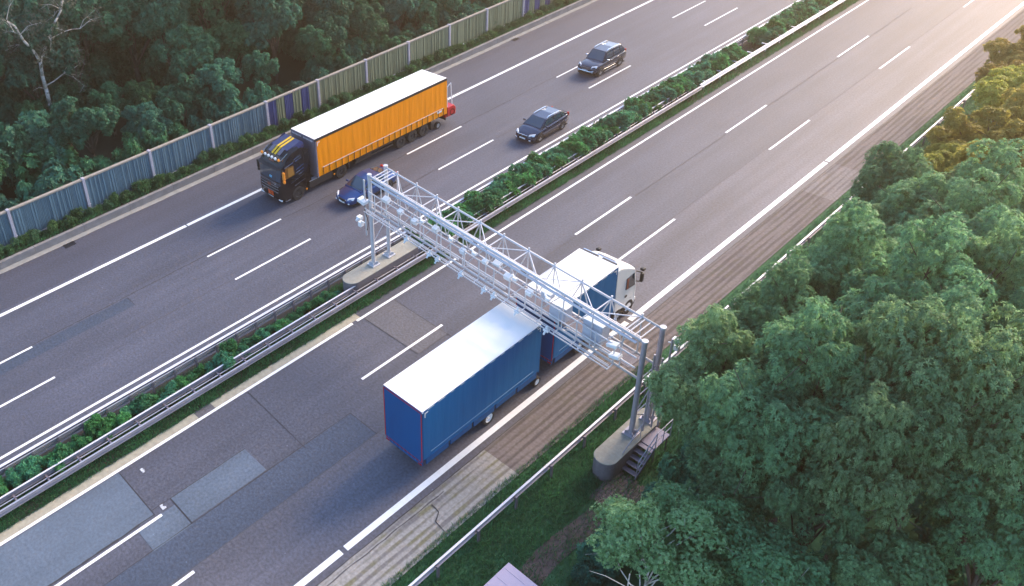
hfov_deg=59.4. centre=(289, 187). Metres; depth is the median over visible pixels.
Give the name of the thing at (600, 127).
median shrub
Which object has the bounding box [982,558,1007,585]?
roadside bush
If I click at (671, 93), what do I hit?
median shrub
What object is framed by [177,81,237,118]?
undergrowth bush
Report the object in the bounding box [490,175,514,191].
median shrub
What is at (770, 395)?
locust tree
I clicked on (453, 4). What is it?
broadleaf tree
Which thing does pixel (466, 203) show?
median shrub
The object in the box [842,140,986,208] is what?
locust tree
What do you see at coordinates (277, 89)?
understorey bush
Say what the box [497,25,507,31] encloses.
wall weed
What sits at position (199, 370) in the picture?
median shrub
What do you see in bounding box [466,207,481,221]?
median shrub
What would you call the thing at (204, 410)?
beige edge patch
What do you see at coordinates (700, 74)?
median shrub
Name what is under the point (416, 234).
median shrub
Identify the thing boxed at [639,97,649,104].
median shrub
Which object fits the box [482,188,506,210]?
median shrub
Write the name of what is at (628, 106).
median shrub
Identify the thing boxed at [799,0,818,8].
median shrub
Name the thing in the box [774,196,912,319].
locust tree
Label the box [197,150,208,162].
wall weed
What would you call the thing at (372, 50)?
understorey bush
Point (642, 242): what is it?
road marking
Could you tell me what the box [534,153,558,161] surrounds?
median shrub
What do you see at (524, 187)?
median shrub
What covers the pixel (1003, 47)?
broadleaf tree
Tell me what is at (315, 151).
articulated lorry
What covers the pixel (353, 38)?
undergrowth bush
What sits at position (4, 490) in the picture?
median shrub
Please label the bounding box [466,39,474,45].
wall weed
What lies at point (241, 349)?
median shrub
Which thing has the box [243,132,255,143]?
wall weed
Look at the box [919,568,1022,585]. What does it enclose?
roadside bush
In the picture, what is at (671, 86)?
median shrub
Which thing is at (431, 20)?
understorey bush
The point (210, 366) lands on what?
median shrub
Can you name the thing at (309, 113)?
wall weed
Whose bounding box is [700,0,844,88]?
guardrail
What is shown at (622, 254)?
road seam
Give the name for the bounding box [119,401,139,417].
median shrub
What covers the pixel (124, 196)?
wall weed
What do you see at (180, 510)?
road seam
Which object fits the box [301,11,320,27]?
undergrowth bush
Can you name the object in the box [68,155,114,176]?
understorey bush
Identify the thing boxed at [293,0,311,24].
broadleaf tree
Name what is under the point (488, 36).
wall weed
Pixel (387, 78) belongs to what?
wall weed
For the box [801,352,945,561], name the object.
locust tree
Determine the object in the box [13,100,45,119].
broadleaf tree
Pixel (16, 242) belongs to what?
wall weed
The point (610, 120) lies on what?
median shrub
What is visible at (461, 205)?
median shrub
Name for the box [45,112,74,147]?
broadleaf tree
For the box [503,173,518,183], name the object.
median shrub
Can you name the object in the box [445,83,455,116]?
carried forklift
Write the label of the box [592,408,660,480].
gantry plinth
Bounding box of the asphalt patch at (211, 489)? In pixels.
[171,449,265,520]
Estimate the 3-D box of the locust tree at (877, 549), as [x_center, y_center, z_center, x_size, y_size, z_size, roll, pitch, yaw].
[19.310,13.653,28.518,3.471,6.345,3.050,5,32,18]
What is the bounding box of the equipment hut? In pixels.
[484,563,536,585]
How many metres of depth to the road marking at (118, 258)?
58.20 m
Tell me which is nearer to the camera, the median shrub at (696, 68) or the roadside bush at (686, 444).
the roadside bush at (686, 444)
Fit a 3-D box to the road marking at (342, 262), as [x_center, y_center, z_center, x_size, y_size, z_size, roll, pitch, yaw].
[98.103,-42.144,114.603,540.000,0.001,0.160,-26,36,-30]
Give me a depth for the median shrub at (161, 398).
42.98 m
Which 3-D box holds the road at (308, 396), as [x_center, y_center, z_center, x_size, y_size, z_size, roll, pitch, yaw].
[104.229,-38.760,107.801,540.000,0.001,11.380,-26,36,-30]
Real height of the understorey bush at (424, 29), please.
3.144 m
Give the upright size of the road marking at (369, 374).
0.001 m
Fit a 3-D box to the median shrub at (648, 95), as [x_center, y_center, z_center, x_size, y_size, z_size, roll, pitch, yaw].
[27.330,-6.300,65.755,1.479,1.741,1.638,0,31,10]
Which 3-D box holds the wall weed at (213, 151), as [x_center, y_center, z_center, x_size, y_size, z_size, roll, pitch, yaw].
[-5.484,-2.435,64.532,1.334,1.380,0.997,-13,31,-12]
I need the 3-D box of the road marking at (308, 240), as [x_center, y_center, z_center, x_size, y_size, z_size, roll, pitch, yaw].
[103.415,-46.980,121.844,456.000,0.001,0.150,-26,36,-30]
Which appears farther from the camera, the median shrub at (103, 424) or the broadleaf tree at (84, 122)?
the broadleaf tree at (84, 122)
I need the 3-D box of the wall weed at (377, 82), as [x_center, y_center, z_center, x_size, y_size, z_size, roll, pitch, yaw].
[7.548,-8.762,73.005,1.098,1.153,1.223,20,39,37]
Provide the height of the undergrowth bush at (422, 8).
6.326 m
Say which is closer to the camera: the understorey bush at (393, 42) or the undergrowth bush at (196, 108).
the undergrowth bush at (196, 108)
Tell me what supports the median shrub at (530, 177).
on the median soil
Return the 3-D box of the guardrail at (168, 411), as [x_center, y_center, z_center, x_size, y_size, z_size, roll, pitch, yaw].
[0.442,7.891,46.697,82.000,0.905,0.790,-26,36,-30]
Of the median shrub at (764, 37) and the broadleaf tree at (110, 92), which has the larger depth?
the median shrub at (764, 37)
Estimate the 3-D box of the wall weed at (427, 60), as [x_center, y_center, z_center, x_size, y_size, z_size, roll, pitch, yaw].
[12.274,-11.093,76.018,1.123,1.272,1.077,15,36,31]
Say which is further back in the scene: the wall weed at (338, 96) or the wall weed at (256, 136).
the wall weed at (338, 96)
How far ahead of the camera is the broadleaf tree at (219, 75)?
66.48 m
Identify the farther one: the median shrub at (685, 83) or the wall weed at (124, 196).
the median shrub at (685, 83)
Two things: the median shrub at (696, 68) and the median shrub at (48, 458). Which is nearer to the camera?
the median shrub at (48, 458)
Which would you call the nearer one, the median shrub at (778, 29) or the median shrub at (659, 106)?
the median shrub at (659, 106)
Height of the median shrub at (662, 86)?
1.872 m
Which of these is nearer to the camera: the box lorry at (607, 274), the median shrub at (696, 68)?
the box lorry at (607, 274)
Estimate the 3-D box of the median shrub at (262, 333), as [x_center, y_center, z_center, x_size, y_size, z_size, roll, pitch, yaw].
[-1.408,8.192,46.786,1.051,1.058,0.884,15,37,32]
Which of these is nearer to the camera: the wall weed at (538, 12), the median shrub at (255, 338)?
the median shrub at (255, 338)
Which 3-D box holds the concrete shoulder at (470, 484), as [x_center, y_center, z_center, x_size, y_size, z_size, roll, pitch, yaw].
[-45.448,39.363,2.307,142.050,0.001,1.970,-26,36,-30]
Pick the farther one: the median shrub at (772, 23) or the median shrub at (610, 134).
the median shrub at (772, 23)
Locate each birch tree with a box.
[0,0,108,112]
[585,487,728,585]
[651,475,765,585]
[693,516,832,585]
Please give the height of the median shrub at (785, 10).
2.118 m
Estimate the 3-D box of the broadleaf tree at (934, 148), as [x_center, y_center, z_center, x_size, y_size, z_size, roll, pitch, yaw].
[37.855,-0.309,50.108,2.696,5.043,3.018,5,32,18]
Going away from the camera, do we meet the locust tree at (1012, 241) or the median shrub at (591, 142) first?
the locust tree at (1012, 241)
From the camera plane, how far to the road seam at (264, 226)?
55.22 m
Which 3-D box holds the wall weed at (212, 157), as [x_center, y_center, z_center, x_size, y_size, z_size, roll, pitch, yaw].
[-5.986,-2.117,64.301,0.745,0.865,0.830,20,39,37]
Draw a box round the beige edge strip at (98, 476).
[0,314,359,542]
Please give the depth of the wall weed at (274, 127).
67.31 m
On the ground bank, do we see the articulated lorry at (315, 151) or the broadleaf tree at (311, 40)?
the broadleaf tree at (311, 40)
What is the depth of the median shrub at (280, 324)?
47.05 m
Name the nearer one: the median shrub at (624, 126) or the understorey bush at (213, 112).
the median shrub at (624, 126)
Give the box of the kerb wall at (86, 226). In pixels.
[0,0,591,269]
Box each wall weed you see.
[5,244,15,254]
[10,237,22,250]
[17,232,31,244]
[27,229,41,240]
[42,230,49,235]
[47,219,57,232]
[57,220,65,227]
[62,214,78,226]
[69,206,83,218]
[84,207,95,216]
[102,199,113,208]
[108,192,119,204]
[119,189,130,202]
[129,190,138,197]
[130,178,148,193]
[140,179,152,188]
[151,173,164,186]
[164,173,174,180]
[174,170,180,177]
[177,165,190,175]
[186,164,197,170]
[192,159,201,166]
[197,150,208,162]
[207,146,224,158]
[207,154,214,160]
[218,144,229,154]
[224,141,233,151]
[233,142,239,150]
[238,135,248,148]
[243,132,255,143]
[252,133,259,141]
[259,132,268,139]
[263,125,274,134]
[270,124,277,131]
[277,122,289,129]
[280,118,289,125]
[289,118,297,126]
[293,110,303,120]
[304,108,314,118]
[320,103,329,112]
[328,96,339,106]
[331,94,343,102]
[340,92,352,102]
[352,89,361,94]
[363,83,372,91]
[372,78,383,86]
[383,76,392,81]
[405,64,415,72]
[410,59,421,66]
[422,56,434,64]
[424,55,436,61]
[434,48,442,60]
[441,46,452,55]
[442,51,448,58]
[452,43,460,53]
[458,43,465,51]
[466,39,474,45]
[480,33,490,40]
[487,30,496,37]
[493,26,500,33]
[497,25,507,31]
[509,21,517,27]
[524,10,533,18]
[533,9,542,15]
[539,4,547,11]
[552,0,561,7]
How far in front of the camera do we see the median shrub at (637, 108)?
63.72 m
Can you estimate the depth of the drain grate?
56.94 m
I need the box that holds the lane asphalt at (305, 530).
[169,0,1023,585]
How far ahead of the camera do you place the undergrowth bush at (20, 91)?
72.21 m
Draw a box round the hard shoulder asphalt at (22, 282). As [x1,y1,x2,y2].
[0,0,645,310]
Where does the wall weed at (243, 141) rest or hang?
on the ground bank
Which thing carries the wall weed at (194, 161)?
on the ground bank
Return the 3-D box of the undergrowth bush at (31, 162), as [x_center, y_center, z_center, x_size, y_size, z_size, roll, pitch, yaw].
[-17.521,-1.766,62.618,4.836,4.724,6.538,13,36,30]
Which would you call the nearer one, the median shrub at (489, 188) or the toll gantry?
the toll gantry
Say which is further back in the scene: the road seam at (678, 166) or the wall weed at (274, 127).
the wall weed at (274, 127)
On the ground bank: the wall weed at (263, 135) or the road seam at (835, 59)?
the wall weed at (263, 135)
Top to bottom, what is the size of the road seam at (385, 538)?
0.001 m
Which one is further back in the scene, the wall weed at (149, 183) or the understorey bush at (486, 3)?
the understorey bush at (486, 3)
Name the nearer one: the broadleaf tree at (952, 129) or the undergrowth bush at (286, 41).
the broadleaf tree at (952, 129)
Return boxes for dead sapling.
[591,571,632,585]
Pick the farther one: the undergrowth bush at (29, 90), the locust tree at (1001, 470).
the undergrowth bush at (29, 90)
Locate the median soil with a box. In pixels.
[0,0,855,529]
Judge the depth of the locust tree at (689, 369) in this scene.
32.90 m
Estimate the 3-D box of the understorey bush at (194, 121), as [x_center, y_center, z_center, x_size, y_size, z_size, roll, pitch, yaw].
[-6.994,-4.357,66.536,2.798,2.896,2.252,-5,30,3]
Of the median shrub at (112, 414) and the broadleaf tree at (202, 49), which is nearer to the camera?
the median shrub at (112, 414)
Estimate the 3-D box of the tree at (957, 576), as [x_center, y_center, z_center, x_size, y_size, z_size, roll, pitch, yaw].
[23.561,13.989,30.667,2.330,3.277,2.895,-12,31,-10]
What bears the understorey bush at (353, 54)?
on the ground bank
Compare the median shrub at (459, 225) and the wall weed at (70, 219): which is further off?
the wall weed at (70, 219)
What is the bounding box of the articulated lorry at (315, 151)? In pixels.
[256,70,446,201]
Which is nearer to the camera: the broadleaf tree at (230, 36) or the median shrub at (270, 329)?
the median shrub at (270, 329)
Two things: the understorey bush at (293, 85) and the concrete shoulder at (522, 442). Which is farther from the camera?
the understorey bush at (293, 85)
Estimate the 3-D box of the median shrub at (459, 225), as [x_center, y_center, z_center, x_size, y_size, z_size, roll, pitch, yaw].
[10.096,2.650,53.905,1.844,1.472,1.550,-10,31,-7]
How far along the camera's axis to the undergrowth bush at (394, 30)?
78.91 m
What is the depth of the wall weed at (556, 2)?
85.25 m
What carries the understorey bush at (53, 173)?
on the ground bank
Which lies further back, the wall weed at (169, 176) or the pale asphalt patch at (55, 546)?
the wall weed at (169, 176)
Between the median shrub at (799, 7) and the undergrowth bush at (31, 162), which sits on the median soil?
the median shrub at (799, 7)
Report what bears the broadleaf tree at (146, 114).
on the ground bank
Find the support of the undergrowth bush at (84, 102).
on the ground bank
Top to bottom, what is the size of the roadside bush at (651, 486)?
1.964 m
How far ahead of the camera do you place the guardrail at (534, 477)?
37.48 m
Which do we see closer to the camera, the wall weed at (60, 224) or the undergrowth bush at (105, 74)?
the wall weed at (60, 224)
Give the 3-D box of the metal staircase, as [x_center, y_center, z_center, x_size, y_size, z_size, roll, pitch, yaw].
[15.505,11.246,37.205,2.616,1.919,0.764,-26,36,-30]
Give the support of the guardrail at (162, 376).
on the median soil
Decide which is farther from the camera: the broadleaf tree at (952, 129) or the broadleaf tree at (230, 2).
the broadleaf tree at (230, 2)
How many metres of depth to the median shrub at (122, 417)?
41.70 m
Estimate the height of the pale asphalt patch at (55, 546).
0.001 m
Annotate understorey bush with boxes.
[0,193,20,211]
[14,180,47,202]
[35,157,83,194]
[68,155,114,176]
[87,155,117,171]
[111,131,145,161]
[131,122,167,150]
[164,119,188,140]
[184,112,212,132]
[202,99,231,122]
[219,90,259,115]
[242,81,275,106]
[271,84,297,95]
[287,74,313,89]
[299,57,335,81]
[321,49,353,70]
[335,42,362,69]
[356,41,385,62]
[378,34,400,51]
[387,30,413,43]
[402,22,432,39]
[415,11,439,32]
[437,9,466,27]
[450,1,480,16]
[460,3,495,23]
[472,0,499,7]
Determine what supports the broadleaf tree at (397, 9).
on the ground bank
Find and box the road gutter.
[0,0,596,273]
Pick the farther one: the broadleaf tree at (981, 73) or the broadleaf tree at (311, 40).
the broadleaf tree at (311, 40)
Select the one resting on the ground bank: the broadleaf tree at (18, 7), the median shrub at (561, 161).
the broadleaf tree at (18, 7)
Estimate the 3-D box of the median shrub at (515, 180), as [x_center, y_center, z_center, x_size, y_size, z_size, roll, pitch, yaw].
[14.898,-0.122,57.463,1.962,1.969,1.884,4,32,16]
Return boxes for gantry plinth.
[342,239,418,296]
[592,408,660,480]
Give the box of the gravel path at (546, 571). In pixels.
[519,507,605,585]
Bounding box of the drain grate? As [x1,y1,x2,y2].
[63,241,75,247]
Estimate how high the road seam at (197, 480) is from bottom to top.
0.001 m
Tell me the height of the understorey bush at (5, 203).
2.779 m
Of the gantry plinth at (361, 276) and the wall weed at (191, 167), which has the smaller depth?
the gantry plinth at (361, 276)
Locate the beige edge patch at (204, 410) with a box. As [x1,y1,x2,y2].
[194,403,214,417]
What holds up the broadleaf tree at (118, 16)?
on the ground bank
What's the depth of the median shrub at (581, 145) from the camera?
59.71 m
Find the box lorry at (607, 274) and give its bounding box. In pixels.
[516,247,645,363]
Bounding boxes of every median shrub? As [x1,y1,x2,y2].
[0,475,8,505]
[4,462,28,488]
[18,455,42,479]
[26,469,44,481]
[41,451,66,473]
[46,448,73,471]
[54,441,78,460]
[70,434,92,453]
[84,413,103,434]
[84,417,113,438]
[85,434,97,443]
[96,417,118,439]
[101,412,116,426]
[115,411,131,425]
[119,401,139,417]
[132,393,151,412]
[146,394,158,405]
[156,392,173,407]
[163,380,180,400]
[173,376,190,394]
[185,372,197,382]
[192,363,205,376]
[204,361,219,375]
[212,350,235,371]
[218,338,236,356]
[235,345,250,361]
[237,337,254,348]
[250,333,262,344]
[255,328,270,339]
[264,324,274,333]
[273,319,288,331]
[288,312,300,320]
[296,306,305,317]
[303,300,313,312]
[312,296,324,307]
[319,291,337,302]
[405,228,418,239]
[416,221,433,244]
[426,216,456,237]
[441,207,462,217]
[445,205,472,228]
[446,219,463,234]
[455,200,469,208]
[455,203,472,212]
[464,190,480,205]
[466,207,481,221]
[469,194,497,213]
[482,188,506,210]
[483,186,498,192]
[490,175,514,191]
[495,188,509,206]
[499,171,524,188]
[500,180,520,198]
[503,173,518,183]
[508,163,525,179]
[516,179,527,192]
[520,161,545,178]
[521,166,542,186]
[523,151,551,164]
[532,156,557,169]
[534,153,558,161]
[541,146,565,155]
[541,153,558,164]
[541,163,552,179]
[546,151,566,172]
[556,148,571,164]
[557,140,577,151]
[559,146,583,161]
[568,135,590,157]
[571,132,596,148]
[577,125,597,139]
[581,130,608,147]
[593,122,610,142]
[598,116,616,134]
[603,129,612,141]
[605,114,620,125]
[610,126,620,137]
[611,109,633,123]
[616,122,629,133]
[620,110,635,124]
[623,97,639,110]
[624,98,652,116]
[630,103,649,117]
[632,105,642,124]
[637,93,652,101]
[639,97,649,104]
[649,87,670,102]
[649,91,662,100]
[650,99,662,112]
[655,84,671,100]
[655,95,666,104]
[656,81,685,96]
[658,86,677,102]
[660,76,681,84]
[666,84,680,97]
[671,80,691,95]
[676,74,689,80]
[679,76,697,93]
[682,70,704,83]
[687,60,713,70]
[688,75,702,86]
[691,65,711,71]
[692,70,712,80]
[695,59,717,69]
[700,53,717,61]
[711,53,729,71]
[715,52,733,66]
[719,46,740,62]
[728,42,747,59]
[746,26,766,43]
[754,30,772,45]
[754,37,770,42]
[764,18,780,26]
[766,29,777,42]
[771,14,794,22]
[773,26,784,38]
[775,20,784,28]
[776,18,786,26]
[780,7,797,21]
[780,11,795,27]
[786,21,791,30]
[790,2,812,13]
[793,11,802,21]
[794,12,803,23]
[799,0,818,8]
[802,7,816,17]
[806,0,824,10]
[806,0,827,5]
[806,3,818,14]
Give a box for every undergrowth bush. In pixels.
[0,92,17,134]
[0,117,44,189]
[10,78,26,99]
[11,109,68,182]
[11,134,80,184]
[18,74,72,113]
[44,52,116,108]
[55,85,99,108]
[139,37,188,83]
[160,70,176,88]
[175,50,235,84]
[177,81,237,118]
[191,14,243,65]
[211,5,237,24]
[261,19,302,55]
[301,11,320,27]
[320,29,379,61]
[367,4,401,41]
[402,0,451,25]
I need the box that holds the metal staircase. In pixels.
[622,420,672,480]
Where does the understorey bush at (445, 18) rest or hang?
on the ground bank
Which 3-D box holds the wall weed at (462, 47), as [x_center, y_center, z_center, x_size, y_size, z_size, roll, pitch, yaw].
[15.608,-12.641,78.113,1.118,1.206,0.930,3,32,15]
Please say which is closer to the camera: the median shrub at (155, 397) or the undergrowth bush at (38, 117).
the median shrub at (155, 397)
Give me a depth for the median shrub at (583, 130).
61.31 m
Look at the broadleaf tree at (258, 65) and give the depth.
68.95 m
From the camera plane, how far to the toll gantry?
40.41 m
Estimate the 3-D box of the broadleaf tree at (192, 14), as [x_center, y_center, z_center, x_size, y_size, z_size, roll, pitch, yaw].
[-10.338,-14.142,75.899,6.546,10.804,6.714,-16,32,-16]
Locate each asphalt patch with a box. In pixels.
[0,298,134,374]
[0,473,152,585]
[104,300,446,585]
[171,449,265,520]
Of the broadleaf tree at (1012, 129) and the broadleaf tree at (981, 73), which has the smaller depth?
the broadleaf tree at (1012, 129)
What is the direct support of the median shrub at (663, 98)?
on the median soil
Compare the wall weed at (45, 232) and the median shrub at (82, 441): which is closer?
the median shrub at (82, 441)
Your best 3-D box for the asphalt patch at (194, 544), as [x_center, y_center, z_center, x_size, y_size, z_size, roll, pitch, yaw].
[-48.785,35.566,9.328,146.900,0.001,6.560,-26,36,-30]
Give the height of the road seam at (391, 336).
0.001 m
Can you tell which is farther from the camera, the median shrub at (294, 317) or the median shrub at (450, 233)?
the median shrub at (450, 233)
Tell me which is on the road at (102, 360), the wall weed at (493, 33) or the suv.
the suv
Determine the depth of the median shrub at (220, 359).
44.66 m
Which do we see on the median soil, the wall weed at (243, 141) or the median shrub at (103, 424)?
the median shrub at (103, 424)
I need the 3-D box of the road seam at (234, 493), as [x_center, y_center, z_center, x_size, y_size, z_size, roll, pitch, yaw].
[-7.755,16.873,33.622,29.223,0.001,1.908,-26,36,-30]
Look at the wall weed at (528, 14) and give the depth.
83.23 m
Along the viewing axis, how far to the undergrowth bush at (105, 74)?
72.96 m
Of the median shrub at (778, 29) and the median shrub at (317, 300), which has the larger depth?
the median shrub at (778, 29)
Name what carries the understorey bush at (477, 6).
on the ground bank
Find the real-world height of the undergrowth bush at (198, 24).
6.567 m
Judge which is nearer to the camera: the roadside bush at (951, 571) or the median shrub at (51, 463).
the roadside bush at (951, 571)
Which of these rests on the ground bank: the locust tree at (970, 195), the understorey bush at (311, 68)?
the understorey bush at (311, 68)
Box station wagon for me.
[515,106,568,142]
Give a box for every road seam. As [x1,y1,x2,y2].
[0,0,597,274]
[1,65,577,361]
[48,515,153,585]
[103,413,375,585]
[119,473,154,514]
[122,230,246,292]
[126,280,230,335]
[153,448,244,509]
[168,4,964,585]
[170,498,191,522]
[248,392,304,447]
[316,9,1023,585]
[327,491,443,585]
[366,319,416,353]
[395,300,451,336]
[431,504,443,530]
[496,237,573,291]
[634,134,725,195]
[768,8,910,105]
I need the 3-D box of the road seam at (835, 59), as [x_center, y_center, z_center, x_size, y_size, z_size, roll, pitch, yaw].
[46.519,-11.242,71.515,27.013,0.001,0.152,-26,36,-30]
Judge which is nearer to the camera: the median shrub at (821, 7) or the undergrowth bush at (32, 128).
the undergrowth bush at (32, 128)
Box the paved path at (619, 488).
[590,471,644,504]
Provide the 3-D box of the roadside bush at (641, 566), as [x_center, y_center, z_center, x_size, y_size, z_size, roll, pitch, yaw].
[13.007,13.986,32.987,2.326,2.708,1.838,15,36,31]
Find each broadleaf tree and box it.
[0,0,25,20]
[0,14,80,104]
[0,61,5,76]
[0,158,8,179]
[5,124,32,158]
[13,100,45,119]
[15,0,101,80]
[31,116,84,161]
[41,78,85,108]
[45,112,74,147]
[50,95,120,157]
[76,2,97,56]
[79,0,159,82]
[87,78,125,136]
[120,79,161,110]
[120,101,173,140]
[125,0,193,65]
[141,0,200,46]
[150,22,219,78]
[155,73,208,126]
[192,57,243,104]
[204,19,259,82]
[207,1,243,15]
[221,0,264,53]
[234,0,302,83]
[241,50,279,83]
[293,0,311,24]
[295,24,336,67]
[301,0,359,25]
[312,0,362,53]
[344,0,388,40]
[379,0,419,28]
[418,0,461,12]
[923,105,1023,176]
[924,142,989,174]
[926,141,945,171]
[934,139,1023,212]
[957,112,987,138]
[971,59,1023,121]
[971,63,1023,123]
[977,118,1023,175]
[982,25,1023,66]
[999,83,1023,126]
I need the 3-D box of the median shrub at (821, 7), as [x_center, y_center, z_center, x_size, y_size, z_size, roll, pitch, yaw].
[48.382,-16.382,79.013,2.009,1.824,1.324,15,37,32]
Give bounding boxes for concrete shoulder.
[318,450,518,585]
[484,191,834,472]
[835,10,1023,170]
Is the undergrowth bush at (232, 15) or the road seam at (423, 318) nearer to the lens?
the road seam at (423, 318)
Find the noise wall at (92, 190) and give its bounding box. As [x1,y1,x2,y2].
[0,0,553,247]
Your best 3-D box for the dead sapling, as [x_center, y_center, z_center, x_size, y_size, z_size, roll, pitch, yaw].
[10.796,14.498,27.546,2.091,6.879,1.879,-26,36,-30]
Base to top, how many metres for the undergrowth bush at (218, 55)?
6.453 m
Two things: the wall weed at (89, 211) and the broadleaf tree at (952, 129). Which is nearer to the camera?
the broadleaf tree at (952, 129)
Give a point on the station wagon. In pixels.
(539, 125)
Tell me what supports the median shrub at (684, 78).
on the median soil
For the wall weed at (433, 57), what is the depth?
76.37 m
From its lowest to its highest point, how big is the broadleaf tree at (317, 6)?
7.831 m
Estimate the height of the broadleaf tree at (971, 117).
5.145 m
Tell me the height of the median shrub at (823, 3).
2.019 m
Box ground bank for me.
[0,0,578,259]
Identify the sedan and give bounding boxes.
[336,164,398,206]
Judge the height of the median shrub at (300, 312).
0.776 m
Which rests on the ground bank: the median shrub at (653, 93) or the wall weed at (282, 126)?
the wall weed at (282, 126)
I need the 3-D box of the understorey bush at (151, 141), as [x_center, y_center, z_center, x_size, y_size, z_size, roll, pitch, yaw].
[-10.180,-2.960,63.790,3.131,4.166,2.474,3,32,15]
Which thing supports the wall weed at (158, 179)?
on the ground bank
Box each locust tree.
[643,301,789,437]
[682,410,802,547]
[696,295,911,527]
[704,254,849,425]
[742,436,875,564]
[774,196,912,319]
[801,316,934,419]
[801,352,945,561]
[815,209,1023,395]
[822,527,947,585]
[838,203,907,249]
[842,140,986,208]
[848,294,1023,565]
[869,137,1023,236]
[883,194,1015,277]
[908,208,1023,454]
[919,465,1023,585]
[934,340,1023,556]
[994,219,1021,309]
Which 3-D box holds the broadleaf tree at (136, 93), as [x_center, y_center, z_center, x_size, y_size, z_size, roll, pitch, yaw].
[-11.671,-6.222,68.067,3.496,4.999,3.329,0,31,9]
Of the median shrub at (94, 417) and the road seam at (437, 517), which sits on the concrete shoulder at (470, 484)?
the road seam at (437, 517)
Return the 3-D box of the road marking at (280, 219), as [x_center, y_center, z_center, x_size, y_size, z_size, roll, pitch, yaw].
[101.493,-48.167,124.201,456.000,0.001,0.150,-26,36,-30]
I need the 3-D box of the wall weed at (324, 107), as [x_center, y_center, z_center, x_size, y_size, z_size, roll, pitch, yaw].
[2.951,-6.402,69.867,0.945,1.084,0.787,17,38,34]
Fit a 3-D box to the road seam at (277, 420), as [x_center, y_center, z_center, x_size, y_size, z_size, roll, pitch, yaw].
[-0.689,11.316,41.770,0.059,0.001,4.878,-24,35,-28]
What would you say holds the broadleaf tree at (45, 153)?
on the ground bank
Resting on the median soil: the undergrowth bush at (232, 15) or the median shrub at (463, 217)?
the median shrub at (463, 217)
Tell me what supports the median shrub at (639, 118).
on the median soil
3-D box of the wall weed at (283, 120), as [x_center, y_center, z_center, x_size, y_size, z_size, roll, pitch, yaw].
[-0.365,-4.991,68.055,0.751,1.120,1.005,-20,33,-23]
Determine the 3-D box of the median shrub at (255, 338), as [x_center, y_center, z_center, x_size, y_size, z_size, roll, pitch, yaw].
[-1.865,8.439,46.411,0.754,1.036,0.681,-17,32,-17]
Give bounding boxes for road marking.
[0,0,652,316]
[0,0,799,459]
[0,0,868,545]
[0,1,704,363]
[0,8,736,407]
[55,36,868,585]
[172,0,973,585]
[294,1,1023,585]
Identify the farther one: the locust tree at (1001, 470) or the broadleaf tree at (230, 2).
the broadleaf tree at (230, 2)
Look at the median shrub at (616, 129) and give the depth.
61.83 m
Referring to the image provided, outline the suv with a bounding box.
[578,40,625,75]
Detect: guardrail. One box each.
[0,22,768,474]
[0,83,701,517]
[408,89,976,585]
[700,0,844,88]
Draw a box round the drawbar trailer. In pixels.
[383,302,542,465]
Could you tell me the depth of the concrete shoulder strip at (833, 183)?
55.01 m
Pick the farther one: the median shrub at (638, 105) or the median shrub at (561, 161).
the median shrub at (638, 105)
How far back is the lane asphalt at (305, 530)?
47.88 m
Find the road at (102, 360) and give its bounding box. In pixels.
[0,0,801,476]
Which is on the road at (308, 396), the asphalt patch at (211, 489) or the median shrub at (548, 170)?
the asphalt patch at (211, 489)
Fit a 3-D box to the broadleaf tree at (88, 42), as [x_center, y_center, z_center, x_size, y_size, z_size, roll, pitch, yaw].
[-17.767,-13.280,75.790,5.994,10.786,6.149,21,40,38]
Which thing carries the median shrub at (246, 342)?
on the median soil
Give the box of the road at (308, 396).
[0,0,1022,585]
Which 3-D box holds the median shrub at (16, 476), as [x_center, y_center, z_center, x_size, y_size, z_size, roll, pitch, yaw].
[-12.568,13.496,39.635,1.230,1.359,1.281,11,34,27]
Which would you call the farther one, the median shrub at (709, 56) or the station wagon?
the median shrub at (709, 56)
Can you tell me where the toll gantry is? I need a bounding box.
[355,164,680,439]
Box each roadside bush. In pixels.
[570,563,618,585]
[576,526,620,582]
[603,521,656,570]
[640,471,706,505]
[657,452,709,489]
[679,439,713,471]
[809,550,857,585]
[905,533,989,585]
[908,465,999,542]
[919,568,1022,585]
[970,537,1023,585]
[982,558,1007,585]
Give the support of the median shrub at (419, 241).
on the median soil
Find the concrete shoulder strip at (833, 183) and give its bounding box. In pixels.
[802,164,859,200]
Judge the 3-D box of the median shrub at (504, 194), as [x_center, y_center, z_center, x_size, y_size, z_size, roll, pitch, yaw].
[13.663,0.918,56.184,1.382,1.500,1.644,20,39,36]
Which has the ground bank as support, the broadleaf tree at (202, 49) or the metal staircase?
the broadleaf tree at (202, 49)
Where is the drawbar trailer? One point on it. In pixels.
(451, 390)
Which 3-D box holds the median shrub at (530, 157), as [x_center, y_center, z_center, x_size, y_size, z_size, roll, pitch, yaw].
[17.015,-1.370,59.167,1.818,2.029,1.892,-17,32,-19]

